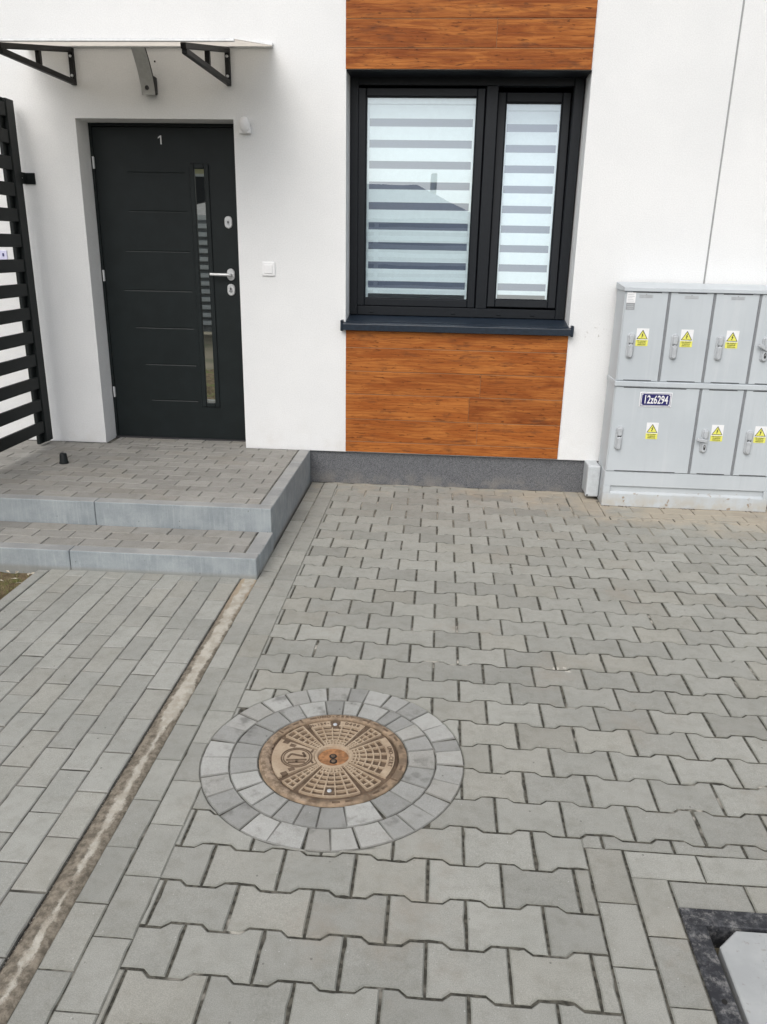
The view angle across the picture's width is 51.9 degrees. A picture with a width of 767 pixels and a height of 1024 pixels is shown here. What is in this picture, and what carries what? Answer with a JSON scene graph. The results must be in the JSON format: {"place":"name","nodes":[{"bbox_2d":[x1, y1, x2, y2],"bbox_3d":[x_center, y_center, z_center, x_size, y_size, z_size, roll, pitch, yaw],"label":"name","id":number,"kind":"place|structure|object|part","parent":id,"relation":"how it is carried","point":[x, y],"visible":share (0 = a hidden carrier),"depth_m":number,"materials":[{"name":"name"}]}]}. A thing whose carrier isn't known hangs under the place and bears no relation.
{"place":"outdoors","nodes":[
{"label":"outdoors","id":0,"kind":"place"},
{"bbox_2d":[0,571,31,599],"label":"soil","id":1,"kind":"structure","parent":0,"point":[4,577],"depth_m":4.05,"materials":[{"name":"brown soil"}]},
{"bbox_2d":[1,570,34,582],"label":"leaf litter","id":2,"kind":"object","parent":1,"relation":"on","point":[17,578],"visible":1,"depth_m":4.10,"materials":[{"name":"beige plant"}]},
{"bbox_2d":[0,569,240,969],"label":"path","id":3,"kind":"structure","parent":0,"point":[94,665],"depth_m":3.02,"materials":[{"name":"concrete paving blocks"},{"name":"sand"}]},
{"bbox_2d":[6,481,766,1023],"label":"driveway","id":4,"kind":"structure","parent":0,"point":[564,699],"depth_m":2.50,"materials":[{"name":"concrete paving blocks"},{"name":"sand"}]},
{"bbox_2d":[0,579,256,1023],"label":"concrete strip","id":5,"kind":"object","parent":4,"relation":"on","point":[22,964],"visible":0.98,"depth_m":2.31,"materials":[{"name":"grey concrete"}]},
{"bbox_2d":[0,581,239,997],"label":"grit","id":6,"kind":"object","parent":5,"relation":"on","point":[99,809],"visible":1,"depth_m":2.42,"materials":[{"name":"grey gravel"}]},
{"bbox_2d":[259,715,406,806],"bbox_3d":[-0.170,0.847,2.667,0.498,0.058,0.499,2,19,4],"label":"manhole cover","id":7,"kind":"object","parent":4,"relation":"on","point":[332,761],"visible":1,"depth_m":2.64,"materials":[{"name":"metal"}]},
{"bbox_2d":[601,505,760,512],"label":"dirt crumbs","id":8,"kind":"object","parent":4,"relation":"on","point":[683,509],"visible":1,"depth_m":5.28,"materials":[{"name":"soil"}]},
{"bbox_2d":[597,282,766,511],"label":"utility cabinet","id":9,"kind":"object","parent":4,"relation":"on","point":[685,419],"visible":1,"depth_m":5.07,"materials":[{"name":"metal"}]},
{"bbox_3d":[1.630,-1.100,4.953,0.257,0.552,0.037,2,19,4],"label":"cabinet door","id":10,"kind":"part","parent":9,"relation":"part of","materials":[{"name":"metal"}]},
{"bbox_3d":[1.754,-0.529,5.135,0.528,0.563,0.037,2,19,4],"label":"cabinet door","id":11,"kind":"part","parent":9,"relation":"part of","materials":[{"name":"metal"}]},
{"bbox_3d":[1.902,-1.088,4.934,0.257,0.552,0.037,2,19,4],"label":"cabinet door","id":12,"kind":"part","parent":9,"relation":"part of","materials":[{"name":"metal"}]},
{"bbox_3d":[2.163,-0.510,5.103,0.260,0.563,0.043,2,19,4],"label":"cabinet door","id":13,"kind":"part","parent":9,"relation":"part of","materials":[{"name":"metal"}]},
{"bbox_3d":[2.175,-1.076,4.915,0.259,0.552,0.037,2,19,4],"label":"cabinet door","id":14,"kind":"part","parent":9,"relation":"part of","materials":[{"name":"metal"}]},
{"bbox_3d":[2.431,-0.500,5.087,0.248,0.563,0.037,2,19,4],"label":"cabinet door","id":15,"kind":"part","parent":9,"relation":"part of","materials":[{"name":"metal"}]},
{"bbox_3d":[2.442,-1.064,4.893,0.247,0.552,0.043,2,19,4],"label":"cabinet door","id":16,"kind":"part","parent":9,"relation":"part of","materials":[{"name":"metal"}]},
{"bbox_2d":[678,907,766,1023],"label":"access hatch","id":17,"kind":"object","parent":4,"relation":"in","point":[734,974],"visible":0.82,"depth_m":1.93,"materials":[{"name":"dark mottled stone"},{"name":"smooth white painted metal"}]},
{"label":"ground","id":18,"kind":"structure","parent":0,"visible":0},
{"bbox_2d":[0,437,309,579],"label":"entrance steps","id":19,"kind":"structure","parent":18,"relation":"on","point":[202,508],"depth_m":4.49,"materials":[{"name":"concrete"}]},
{"bbox_2d":[0,97,52,451],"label":"slatted fence","id":20,"kind":"object","parent":19,"relation":"on","point":[14,214],"visible":1,"depth_m":5.20,"materials":[{"name":"metal"}]},
{"bbox_2d":[59,452,68,463],"bbox_3d":[-2.112,-0.358,5.195,0.060,0.072,0.060,2,19,4],"label":"door stop","id":21,"kind":"object","parent":19,"relation":"on","point":[63,458],"depth_m":5.18,"materials":[{"name":"black rubber"}]},
{"bbox_2d":[0,0,766,491],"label":"house","id":22,"kind":"structure","parent":18,"relation":"on","point":[170,216],"depth_m":5.24,"materials":[{"name":"white paint"}]},
{"bbox_2d":[0,250,7,259],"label":"wall plate","id":23,"kind":"object","parent":22,"relation":"attached to","point":[3,254],"depth_m":5.40,"materials":[{"name":"white plastic"}]},
{"bbox_2d":[0,38,272,85],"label":"door canopy","id":24,"kind":"object","parent":22,"relation":"attached to","point":[185,45],"visible":1,"depth_m":4.50,"materials":[{"name":"clear plastic"}]},
{"bbox_2d":[131,47,157,94],"bbox_3d":[-1.478,-2.724,4.880,0.086,0.237,0.200,2,19,4],"label":"wall lamp","id":25,"kind":"object","parent":22,"relation":"attached to","point":[148,80],"visible":1,"depth_m":4.87,"materials":[{"name":"metal"}]},
{"bbox_2d":[92,127,245,439],"bbox_3d":[-1.486,-1.559,5.575,1.007,2.111,0.124,2,19,4],"label":"front door","id":26,"kind":"structure","parent":22,"relation":"in","point":[167,201],"depth_m":5.55,"materials":[{"name":"metal"}]},
{"bbox_2d":[239,117,251,133],"bbox_3d":[-0.882,-2.454,4.992,0.076,0.096,0.066,2,19,4],"label":"motion sensor","id":27,"kind":"object","parent":22,"relation":"attached to","point":[244,126],"visible":1,"depth_m":4.97,"materials":[{"name":"white plastic"}]},
{"bbox_2d":[262,262,274,275],"bbox_3d":[-0.772,-1.631,5.285,0.088,0.090,0.016,2,19,4],"label":"doorbell switch","id":28,"kind":"object","parent":22,"relation":"attached to","point":[268,268],"visible":1,"depth_m":5.28,"materials":[{"name":"white plastic"}]},
{"bbox_2d":[366,98,475,298],"bbox_3d":[0.239,-2.090,5.322,0.717,1.292,0.030,2,19,4],"label":"roller blind","id":29,"kind":"object","parent":22,"relation":"attached to","point":[417,233],"visible":1,"depth_m":5.29,"materials":[{"name":"fabric"}]},
{"bbox_2d":[340,77,584,336],"bbox_3d":[0.513,-2.004,5.212,1.557,1.582,0.396,2,19,4],"label":"window","id":30,"kind":"structure","parent":22,"relation":"in","point":[447,313],"depth_m":5.26,"materials":[{"name":"black plastic"}]},
{"bbox_2d":[496,104,560,299],"bbox_3d":[0.967,-2.065,5.312,0.370,1.262,0.030,2,15,4],"label":"roller blind","id":31,"kind":"object","parent":22,"relation":"attached to","point":[530,156],"visible":0.99,"depth_m":5.29,"materials":[{"name":"fabric"}]},
{"bbox_2d":[582,460,600,496],"bbox_3d":[1.448,-0.239,5.495,0.086,0.222,0.189,2,19,4],"label":"junction box","id":32,"kind":"object","parent":22,"relation":"attached to","point":[591,477],"visible":1,"depth_m":5.42,"materials":[{"name":"plastic"}]}
]}

